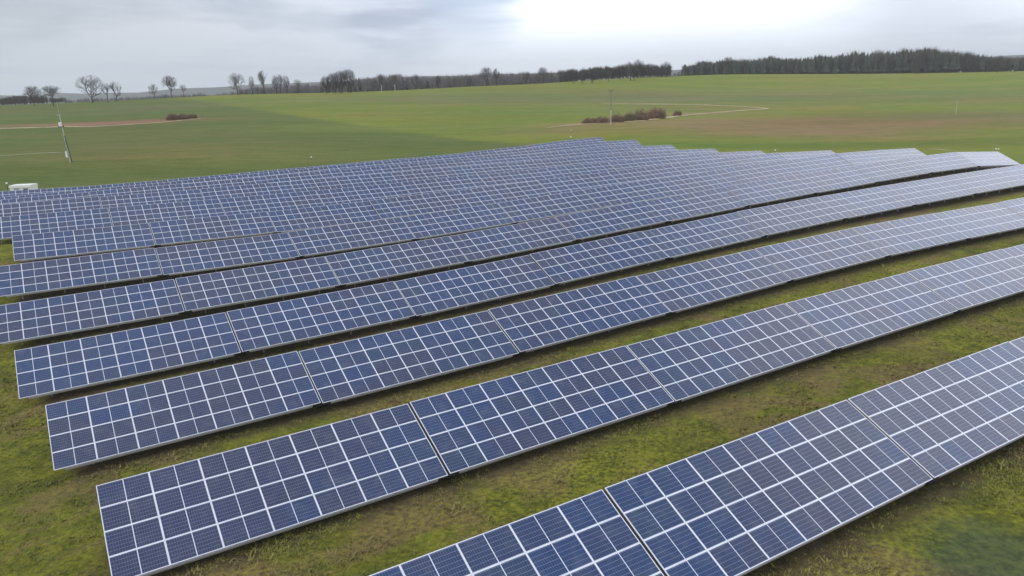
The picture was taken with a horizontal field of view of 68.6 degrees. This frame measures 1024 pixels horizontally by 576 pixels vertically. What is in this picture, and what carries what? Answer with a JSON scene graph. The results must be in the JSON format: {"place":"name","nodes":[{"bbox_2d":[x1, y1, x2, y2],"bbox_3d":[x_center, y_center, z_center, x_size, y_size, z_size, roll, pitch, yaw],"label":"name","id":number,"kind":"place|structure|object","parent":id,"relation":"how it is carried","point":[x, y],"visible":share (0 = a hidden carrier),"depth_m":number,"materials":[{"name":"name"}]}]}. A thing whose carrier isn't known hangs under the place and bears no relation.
{"place":"outdoors","nodes":[
{"label":"outdoors","id":0,"kind":"place"},
{"bbox_2d":[0,71,1023,575],"bbox_3d":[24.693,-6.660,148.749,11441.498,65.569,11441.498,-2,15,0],"label":"ground","id":1,"kind":"structure","parent":0,"point":[256,133],"depth_m":63.35,"materials":[{"name":"green plant"}]},
{"bbox_2d":[0,95,65,105],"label":"brown wood","id":2,"kind":"object","parent":1,"relation":"on","point":[18,100],"visible":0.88,"depth_m":484.69,"materials":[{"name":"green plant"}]},
{"bbox_2d":[0,187,76,196],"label":"solar table","id":3,"kind":"object","parent":1,"relation":"on","point":[23,192],"visible":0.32,"depth_m":124.82,"materials":[{"name":"glass"}]},
{"bbox_2d":[0,192,89,214],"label":"solar table","id":4,"kind":"object","parent":1,"relation":"on","point":[47,198],"visible":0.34,"depth_m":105.62,"materials":[{"name":"glass"}]},
{"bbox_2d":[0,196,100,218],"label":"solar table","id":5,"kind":"object","parent":1,"relation":"on","point":[39,207],"visible":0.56,"depth_m":95.29,"materials":[{"name":"glass"}]},
{"bbox_2d":[0,208,111,242],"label":"solar table","id":6,"kind":"object","parent":1,"relation":"on","point":[10,226],"visible":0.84,"depth_m":85.15,"materials":[{"name":"glass"}]},
{"bbox_2d":[0,248,161,298],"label":"solar table","id":7,"kind":"object","parent":1,"relation":"on","point":[22,279],"visible":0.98,"depth_m":66.17,"materials":[{"name":"glass"}]},
{"bbox_2d":[12,223,154,261],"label":"solar table","id":8,"kind":"object","parent":1,"relation":"on","point":[34,247],"visible":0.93,"depth_m":76.31,"materials":[{"name":"glass"}]},
{"bbox_2d":[0,279,184,344],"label":"solar table","id":9,"kind":"object","parent":1,"relation":"on","point":[36,319],"visible":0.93,"depth_m":56.52,"materials":[{"name":"glass"}]},
{"bbox_2d":[77,181,156,189],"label":"solar table","id":10,"kind":"object","parent":1,"relation":"on","point":[108,185],"visible":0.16,"depth_m":130.87,"materials":[{"name":"glass"}]},
{"bbox_2d":[14,312,240,398],"bbox_3d":[-24.168,4.662,47.903,12.419,3.107,3.835,-12,18,-29],"label":"solar table","id":11,"kind":"object","parent":1,"relation":"on","point":[198,340],"visible":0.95,"depth_m":47.35,"materials":[{"name":"glass"}]},
{"bbox_2d":[89,184,183,204],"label":"solar table","id":12,"kind":"object","parent":1,"relation":"on","point":[149,189],"visible":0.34,"depth_m":111.25,"materials":[{"name":"glass"}]},
{"bbox_2d":[99,189,203,207],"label":"solar table","id":13,"kind":"object","parent":1,"relation":"on","point":[149,198],"visible":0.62,"depth_m":101.14,"materials":[{"name":"glass"}]},
{"bbox_2d":[65,88,253,102],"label":"hazy wood","id":14,"kind":"object","parent":1,"relation":"on","point":[136,98],"visible":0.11,"depth_m":743.03,"materials":[{"name":"grey plant"}]},
{"bbox_2d":[108,199,224,225],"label":"solar table","id":15,"kind":"object","parent":1,"relation":"on","point":[131,215],"visible":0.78,"depth_m":90.97,"materials":[{"name":"glass"}]},
{"bbox_2d":[45,351,320,470],"bbox_3d":[-16.563,6.574,38.734,12.419,3.107,3.835,-12,18,-29],"label":"solar table","id":16,"kind":"object","parent":1,"relation":"on","point":[238,394],"visible":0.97,"depth_m":38.12,"materials":[{"name":"glass"}]},
{"bbox_2d":[170,174,247,184],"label":"solar table","id":17,"kind":"object","parent":1,"relation":"on","point":[243,176],"visible":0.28,"depth_m":127.69,"materials":[{"name":"glass"}]},
{"bbox_2d":[149,212,275,246],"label":"solar table","id":18,"kind":"object","parent":1,"relation":"on","point":[181,231],"visible":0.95,"depth_m":82.51,"materials":[{"name":"glass"}]},
{"bbox_2d":[182,177,267,194],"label":"solar table","id":19,"kind":"object","parent":1,"relation":"on","point":[227,183],"visible":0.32,"depth_m":117.34,"materials":[{"name":"glass"}]},
{"bbox_2d":[155,233,298,277],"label":"solar table","id":20,"kind":"object","parent":1,"relation":"on","point":[195,257],"visible":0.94,"depth_m":72.34,"materials":[{"name":"glass"}]},
{"bbox_2d":[200,181,294,202],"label":"solar table","id":21,"kind":"object","parent":1,"relation":"on","point":[245,190],"visible":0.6,"depth_m":107.31,"materials":[{"name":"glass"}]},
{"bbox_2d":[174,257,339,313],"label":"solar table","id":22,"kind":"object","parent":1,"relation":"on","point":[224,288],"visible":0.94,"depth_m":62.56,"materials":[{"name":"glass"}]},
{"bbox_2d":[219,190,323,214],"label":"solar table","id":23,"kind":"object","parent":1,"relation":"on","point":[266,203],"visible":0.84,"depth_m":97.26,"materials":[{"name":"glass"}]},
{"bbox_2d":[96,403,447,575],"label":"solar table","id":24,"kind":"object","parent":1,"relation":"on","point":[260,490],"visible":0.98,"depth_m":28.77,"materials":[{"name":"glass"}]},
{"bbox_2d":[247,168,318,177],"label":"solar table","id":25,"kind":"object","parent":1,"relation":"on","point":[283,172],"visible":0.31,"depth_m":133.72,"materials":[{"name":"glass"}]},
{"bbox_2d":[265,170,343,182],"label":"solar table","id":26,"kind":"object","parent":1,"relation":"on","point":[305,176],"visible":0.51,"depth_m":123.41,"materials":[{"name":"glass"}]},
{"bbox_2d":[238,77,373,94],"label":"grey wood","id":27,"kind":"object","parent":1,"relation":"on","point":[317,88],"visible":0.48,"depth_m":640.17,"materials":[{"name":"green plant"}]},
{"bbox_2d":[226,281,414,355],"bbox_3d":[-13.614,2.488,53.952,12.762,3.107,3.868,-12,18,-29],"label":"solar table","id":28,"kind":"object","parent":1,"relation":"on","point":[262,327],"visible":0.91,"depth_m":53.50,"materials":[{"name":"glass"}]},
{"bbox_2d":[267,201,380,233],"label":"solar table","id":29,"kind":"object","parent":1,"relation":"on","point":[289,220],"visible":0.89,"depth_m":88.78,"materials":[{"name":"glass"}]},
{"bbox_2d":[290,175,375,195],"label":"solar table","id":30,"kind":"object","parent":1,"relation":"on","point":[331,183],"visible":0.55,"depth_m":113.49,"materials":[{"name":"glass"}]},
{"bbox_2d":[288,217,414,258],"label":"solar table","id":31,"kind":"object","parent":1,"relation":"on","point":[325,240],"visible":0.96,"depth_m":78.54,"materials":[{"name":"glass"}]},
{"bbox_2d":[318,161,384,170],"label":"solar table","id":32,"kind":"object","parent":1,"relation":"on","point":[354,166],"visible":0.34,"depth_m":139.82,"materials":[{"name":"glass"}]},
{"bbox_2d":[316,182,410,205],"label":"solar table","id":33,"kind":"object","parent":1,"relation":"on","point":[353,194],"visible":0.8,"depth_m":103.50,"materials":[{"name":"glass"}]},
{"bbox_2d":[340,164,412,176],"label":"solar table","id":34,"kind":"object","parent":1,"relation":"on","point":[376,170],"visible":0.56,"depth_m":129.62,"materials":[{"name":"glass"}]},
{"bbox_2d":[325,236,467,287],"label":"solar table","id":35,"kind":"object","parent":1,"relation":"on","point":[356,267],"visible":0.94,"depth_m":68.74,"materials":[{"name":"glass"}]},
{"bbox_2d":[298,311,518,408],"bbox_3d":[-6.007,4.483,44.806,12.762,3.107,3.868,-12,18,-29],"label":"solar table","id":36,"kind":"object","parent":1,"relation":"on","point":[345,370],"visible":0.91,"depth_m":44.31,"materials":[{"name":"glass"}]},
{"bbox_2d":[370,169,447,186],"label":"solar table","id":37,"kind":"object","parent":1,"relation":"on","point":[389,178],"visible":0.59,"depth_m":119.68,"materials":[{"name":"glass"}]},
{"bbox_2d":[382,157,443,170],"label":"solar table","id":38,"kind":"object","parent":1,"relation":"on","point":[411,161],"visible":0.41,"depth_m":145.88,"materials":[{"name":"glass"}]},
{"bbox_2d":[368,190,471,218],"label":"solar table","id":39,"kind":"object","parent":1,"relation":"on","point":[395,207],"visible":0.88,"depth_m":94.99,"materials":[{"name":"glass"}]},
{"bbox_2d":[408,159,474,170],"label":"solar table","id":40,"kind":"object","parent":1,"relation":"on","point":[439,164],"visible":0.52,"depth_m":135.71,"materials":[{"name":"glass"}]},
{"bbox_2d":[401,175,487,194],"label":"solar table","id":41,"kind":"object","parent":1,"relation":"on","point":[418,187],"visible":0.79,"depth_m":109.77,"materials":[{"name":"glass"}]},
{"bbox_2d":[401,203,514,240],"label":"solar table","id":42,"kind":"object","parent":1,"relation":"on","point":[443,223],"visible":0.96,"depth_m":84.71,"materials":[{"name":"glass"}]},
{"bbox_2d":[361,70,573,91],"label":"bare trees","id":43,"kind":"object","parent":1,"relation":"on","point":[401,83],"visible":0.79,"depth_m":600.05,"materials":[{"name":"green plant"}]},
{"bbox_2d":[441,152,499,163],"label":"solar table","id":44,"kind":"object","parent":1,"relation":"on","point":[471,156],"visible":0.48,"depth_m":152.07,"materials":[{"name":"glass"}]},
{"bbox_2d":[394,255,554,319],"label":"solar table","id":45,"kind":"object","parent":1,"relation":"on","point":[430,294],"visible":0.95,"depth_m":59.67,"materials":[{"name":"glass"}]},
{"bbox_2d":[442,163,512,179],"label":"solar table","id":46,"kind":"object","parent":1,"relation":"on","point":[476,170],"visible":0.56,"depth_m":125.99,"materials":[{"name":"glass"}]},
{"bbox_2d":[471,154,532,166],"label":"solar table","id":47,"kind":"object","parent":1,"relation":"on","point":[502,159],"visible":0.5,"depth_m":142.00,"materials":[{"name":"glass"}]},
{"bbox_2d":[458,181,549,206],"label":"solar table","id":48,"kind":"object","parent":1,"relation":"on","point":[496,194],"visible":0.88,"depth_m":101.28,"materials":[{"name":"glass"}]},
{"bbox_2d":[449,217,575,263],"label":"solar table","id":49,"kind":"object","parent":1,"relation":"on","point":[478,246],"visible":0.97,"depth_m":74.87,"materials":[{"name":"glass"}]},
{"bbox_2d":[369,489,663,575],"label":"solar table","id":50,"kind":"object","parent":1,"relation":"on","point":[591,534],"visible":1,"depth_m":22.26,"materials":[{"name":"glass"}]},
{"bbox_2d":[478,168,554,186],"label":"solar table","id":51,"kind":"object","parent":1,"relation":"on","point":[496,179],"visible":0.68,"depth_m":116.05,"materials":[{"name":"glass"}]},
{"bbox_2d":[496,147,550,155],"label":"solar table","id":52,"kind":"object","parent":1,"relation":"on","point":[525,151],"visible":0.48,"depth_m":158.24,"materials":[{"name":"glass"}]},
{"bbox_2d":[507,159,571,174],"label":"solar table","id":53,"kind":"object","parent":1,"relation":"on","point":[528,165],"visible":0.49,"depth_m":132.24,"materials":[{"name":"glass"}]},
{"bbox_2d":[408,346,673,480],"bbox_3d":[1.610,6.024,35.548,12.762,3.107,3.868,-11,18,-30],"label":"solar table","id":54,"kind":"object","parent":1,"relation":"on","point":[477,425],"visible":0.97,"depth_m":34.97,"materials":[{"name":"glass"}]},
{"bbox_2d":[498,190,600,224],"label":"solar table","id":55,"kind":"object","parent":1,"relation":"on","point":[538,208],"visible":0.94,"depth_m":90.82,"materials":[{"name":"glass"}]},
{"bbox_2d":[528,150,584,160],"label":"solar table","id":56,"kind":"object","parent":1,"relation":"on","point":[555,155],"visible":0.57,"depth_m":148.14,"materials":[{"name":"glass"}]},
{"bbox_2d":[546,142,598,152],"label":"solar table","id":57,"kind":"object","parent":1,"relation":"on","point":[574,147],"visible":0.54,"depth_m":164.19,"materials":[{"name":"glass"}]},
{"bbox_2d":[537,172,619,194],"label":"solar table","id":58,"kind":"object","parent":1,"relation":"on","point":[569,184],"visible":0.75,"depth_m":107.47,"materials":[{"name":"glass"}]},
{"bbox_2d":[487,276,670,355],"bbox_3d":[4.673,2.185,50.922,12.762,3.107,3.868,-12,19,-29],"label":"solar table","id":59,"kind":"object","parent":1,"relation":"on","point":[532,325],"visible":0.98,"depth_m":50.47,"materials":[{"name":"glass"}]},
{"bbox_2d":[546,162,616,177],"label":"solar table","id":60,"kind":"object","parent":1,"relation":"on","point":[568,171],"visible":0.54,"depth_m":122.36,"materials":[{"name":"glass"}]},
{"bbox_2d":[566,154,626,164],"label":"solar table","id":61,"kind":"object","parent":1,"relation":"on","point":[594,159],"visible":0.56,"depth_m":138.58,"materials":[{"name":"glass"}]},
{"bbox_2d":[529,231,668,286],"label":"solar table","id":62,"kind":"object","parent":1,"relation":"on","point":[567,264],"visible":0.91,"depth_m":65.75,"materials":[{"name":"glass"}]},
{"bbox_2d":[579,146,633,155],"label":"solar table","id":63,"kind":"object","parent":1,"relation":"on","point":[606,151],"visible":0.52,"depth_m":154.39,"materials":[{"name":"glass"}]},
{"bbox_2d":[555,200,667,241],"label":"solar table","id":64,"kind":"object","parent":1,"relation":"on","point":[582,226],"visible":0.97,"depth_m":80.94,"materials":[{"name":"glass"}]},
{"bbox_2d":[558,63,671,81],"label":"dark wood","id":65,"kind":"object","parent":1,"relation":"on","point":[601,72],"visible":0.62,"depth_m":604.66,"materials":[{"name":"green plant"}]},
{"bbox_2d":[593,140,641,147],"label":"solar table","id":66,"kind":"object","parent":1,"relation":"on","point":[621,143],"visible":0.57,"depth_m":170.23,"materials":[{"name":"glass"}]},
{"bbox_2d":[583,179,675,208],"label":"solar table","id":67,"kind":"object","parent":1,"relation":"on","point":[620,194],"visible":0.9,"depth_m":96.99,"materials":[{"name":"glass"}]},
{"bbox_2d":[608,157,671,170],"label":"solar table","id":68,"kind":"object","parent":1,"relation":"on","point":[633,164],"visible":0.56,"depth_m":128.70,"materials":[{"name":"glass"}]},
{"bbox_2d":[608,164,682,183],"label":"solar table","id":69,"kind":"object","parent":1,"relation":"on","point":[639,174],"visible":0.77,"depth_m":113.83,"materials":[{"name":"glass"}]},
{"bbox_2d":[620,151,674,159],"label":"solar table","id":70,"kind":"object","parent":1,"relation":"on","point":[641,155],"visible":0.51,"depth_m":144.84,"materials":[{"name":"glass"}]},
{"bbox_2d":[629,145,676,155],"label":"solar table","id":71,"kind":"object","parent":1,"relation":"on","point":[637,149],"visible":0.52,"depth_m":160.55,"materials":[{"name":"glass"}]},
{"bbox_2d":[664,153,721,163],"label":"solar table","id":72,"kind":"object","parent":1,"relation":"on","point":[688,158],"visible":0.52,"depth_m":134.96,"materials":[{"name":"glass"}]},
{"bbox_2d":[646,187,746,223],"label":"solar table","id":73,"kind":"object","parent":1,"relation":"on","point":[672,209],"visible":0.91,"depth_m":87.07,"materials":[{"name":"glass"}]},
{"bbox_2d":[658,169,741,195],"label":"solar table","id":74,"kind":"object","parent":1,"relation":"on","point":[691,183],"visible":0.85,"depth_m":103.15,"materials":[{"name":"glass"}]},
{"bbox_2d":[642,212,764,260],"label":"solar table","id":75,"kind":"object","parent":1,"relation":"on","point":[689,238],"visible":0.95,"depth_m":71.89,"materials":[{"name":"glass"}]},
{"bbox_2d":[671,158,737,174],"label":"solar table","id":76,"kind":"object","parent":1,"relation":"on","point":[700,166],"visible":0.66,"depth_m":120.05,"materials":[{"name":"glass"}]},
{"bbox_2d":[636,249,789,315],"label":"solar table","id":77,"kind":"object","parent":1,"relation":"on","point":[678,289],"visible":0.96,"depth_m":56.63,"materials":[{"name":"glass"}]},
{"bbox_2d":[627,304,835,406],"bbox_3d":[12.303,3.933,41.726,12.762,3.107,3.868,-11,18,-29],"label":"solar table","id":78,"kind":"object","parent":1,"relation":"on","point":[686,364],"visible":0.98,"depth_m":41.22,"materials":[{"name":"glass"}]},
{"bbox_2d":[728,153,787,166],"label":"solar table","id":79,"kind":"object","parent":1,"relation":"on","point":[738,161],"visible":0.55,"depth_m":126.28,"materials":[{"name":"glass"}]},
{"bbox_2d":[724,161,800,182],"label":"solar table","id":80,"kind":"object","parent":1,"relation":"on","point":[757,172],"visible":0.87,"depth_m":109.36,"materials":[{"name":"glass"}]},
{"bbox_2d":[604,400,932,575],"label":"solar table","id":81,"kind":"object","parent":1,"relation":"on","point":[742,506],"visible":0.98,"depth_m":25.64,"materials":[{"name":"glass"}]},
{"bbox_2d":[724,175,815,207],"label":"solar table","id":82,"kind":"object","parent":1,"relation":"on","point":[784,188],"visible":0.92,"depth_m":93.16,"materials":[{"name":"glass"}]},
{"bbox_2d":[737,197,844,237],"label":"solar table","id":83,"kind":"object","parent":1,"relation":"on","point":[767,221],"visible":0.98,"depth_m":77.97,"materials":[{"name":"glass"}]},
{"bbox_2d":[679,47,934,75],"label":"conifer forest","id":84,"kind":"object","parent":1,"relation":"on","point":[886,62],"visible":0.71,"depth_m":721.86,"materials":[{"name":"green plant"}]},
{"bbox_2d":[780,150,846,160],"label":"solar table","id":85,"kind":"object","parent":1,"relation":"on","point":[794,155],"visible":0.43,"depth_m":132.85,"materials":[{"name":"glass"}]},
{"bbox_2d":[784,154,854,173],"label":"solar table","id":86,"kind":"object","parent":1,"relation":"on","point":[815,164],"visible":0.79,"depth_m":115.58,"materials":[{"name":"glass"}]},
{"bbox_2d":[755,228,887,282],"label":"solar table","id":87,"kind":"object","parent":1,"relation":"on","point":[794,260],"visible":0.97,"depth_m":62.78,"materials":[{"name":"glass"}]},
{"bbox_2d":[793,166,876,194],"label":"solar table","id":88,"kind":"object","parent":1,"relation":"on","point":[833,180],"visible":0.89,"depth_m":99.33,"materials":[{"name":"glass"}]},
{"bbox_2d":[817,185,914,220],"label":"solar table","id":89,"kind":"object","parent":1,"relation":"on","point":[862,202],"visible":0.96,"depth_m":84.18,"materials":[{"name":"glass"}]},
{"bbox_2d":[836,150,897,165],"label":"solar table","id":90,"kind":"object","parent":1,"relation":"on","point":[861,157],"visible":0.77,"depth_m":121.76,"materials":[{"name":"glass"}]},
{"bbox_2d":[785,273,957,352],"bbox_3d":[23.007,1.862,47.916,12.762,3.107,3.868,-11,18,-30],"label":"solar table","id":91,"kind":"object","parent":1,"relation":"on","point":[843,318],"visible":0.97,"depth_m":47.45,"materials":[{"name":"glass"}]},
{"bbox_2d":[854,158,929,184],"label":"solar table","id":92,"kind":"object","parent":1,"relation":"on","point":[888,170],"visible":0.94,"depth_m":105.45,"materials":[{"name":"glass"}]},
{"bbox_2d":[885,148,924,158],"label":"solar table","id":93,"kind":"object","parent":1,"relation":"on","point":[904,153],"visible":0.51,"depth_m":127.58,"materials":[{"name":"glass"}]},
{"bbox_2d":[852,214,967,258],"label":"solar table","id":94,"kind":"object","parent":1,"relation":"on","point":[904,235],"visible":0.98,"depth_m":68.99,"materials":[{"name":"glass"}]},
{"bbox_2d":[886,176,974,207],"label":"solar table","id":95,"kind":"object","parent":1,"relation":"on","point":[929,190],"visible":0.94,"depth_m":90.37,"materials":[{"name":"glass"}]},
{"bbox_2d":[848,342,1023,485],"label":"solar table","id":96,"kind":"object","parent":1,"relation":"on","point":[943,420],"visible":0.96,"depth_m":31.38,"materials":[{"name":"glass"}]},
{"bbox_2d":[908,152,978,174],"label":"solar table","id":97,"kind":"object","parent":1,"relation":"on","point":[942,162],"visible":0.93,"depth_m":111.66,"materials":[{"name":"glass"}]},
{"bbox_2d":[907,249,1023,313],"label":"solar table","id":98,"kind":"object","parent":1,"relation":"on","point":[962,284],"visible":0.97,"depth_m":53.41,"materials":[{"name":"glass"}]},
{"bbox_2d":[908,46,1023,72],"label":"mixed forest","id":99,"kind":"object","parent":1,"relation":"on","point":[936,61],"visible":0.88,"depth_m":684.56,"materials":[{"name":"green plant"}]},
{"bbox_2d":[933,203,1023,241],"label":"solar table","id":100,"kind":"object","parent":1,"relation":"on","point":[982,220],"visible":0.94,"depth_m":75.18,"materials":[{"name":"glass"}]},
{"bbox_2d":[947,168,1023,196],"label":"solar table","id":101,"kind":"object","parent":1,"relation":"on","point":[987,180],"visible":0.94,"depth_m":96.56,"materials":[{"name":"glass"}]},
{"bbox_2d":[956,152,1020,169],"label":"solar table","id":102,"kind":"object","parent":1,"relation":"on","point":[987,159],"visible":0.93,"depth_m":117.94,"materials":[{"name":"glass"}]},
{"bbox_2d":[1000,197,1023,216],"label":"solar table","id":103,"kind":"object","parent":1,"relation":"on","point":[1016,205],"visible":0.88,"depth_m":80.11,"materials":[{"name":"glass"}]},
{"bbox_2d":[0,55,1023,105],"bbox_3d":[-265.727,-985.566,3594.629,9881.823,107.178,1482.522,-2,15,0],"label":"hills","id":104,"kind":"structure","parent":0,"point":[213,91],"depth_m":3150.91,"materials":[{"name":"green plant"}]},
{"bbox_2d":[0,0,1023,95],"label":"sky","id":105,"kind":"structure","parent":0,"point":[133,44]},
{"bbox_2d":[547,103,768,127],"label":"dirt track","id":106,"kind":"structure","parent":0,"point":[674,116],"depth_m":319.76,"materials":[{"name":"brown soil"}]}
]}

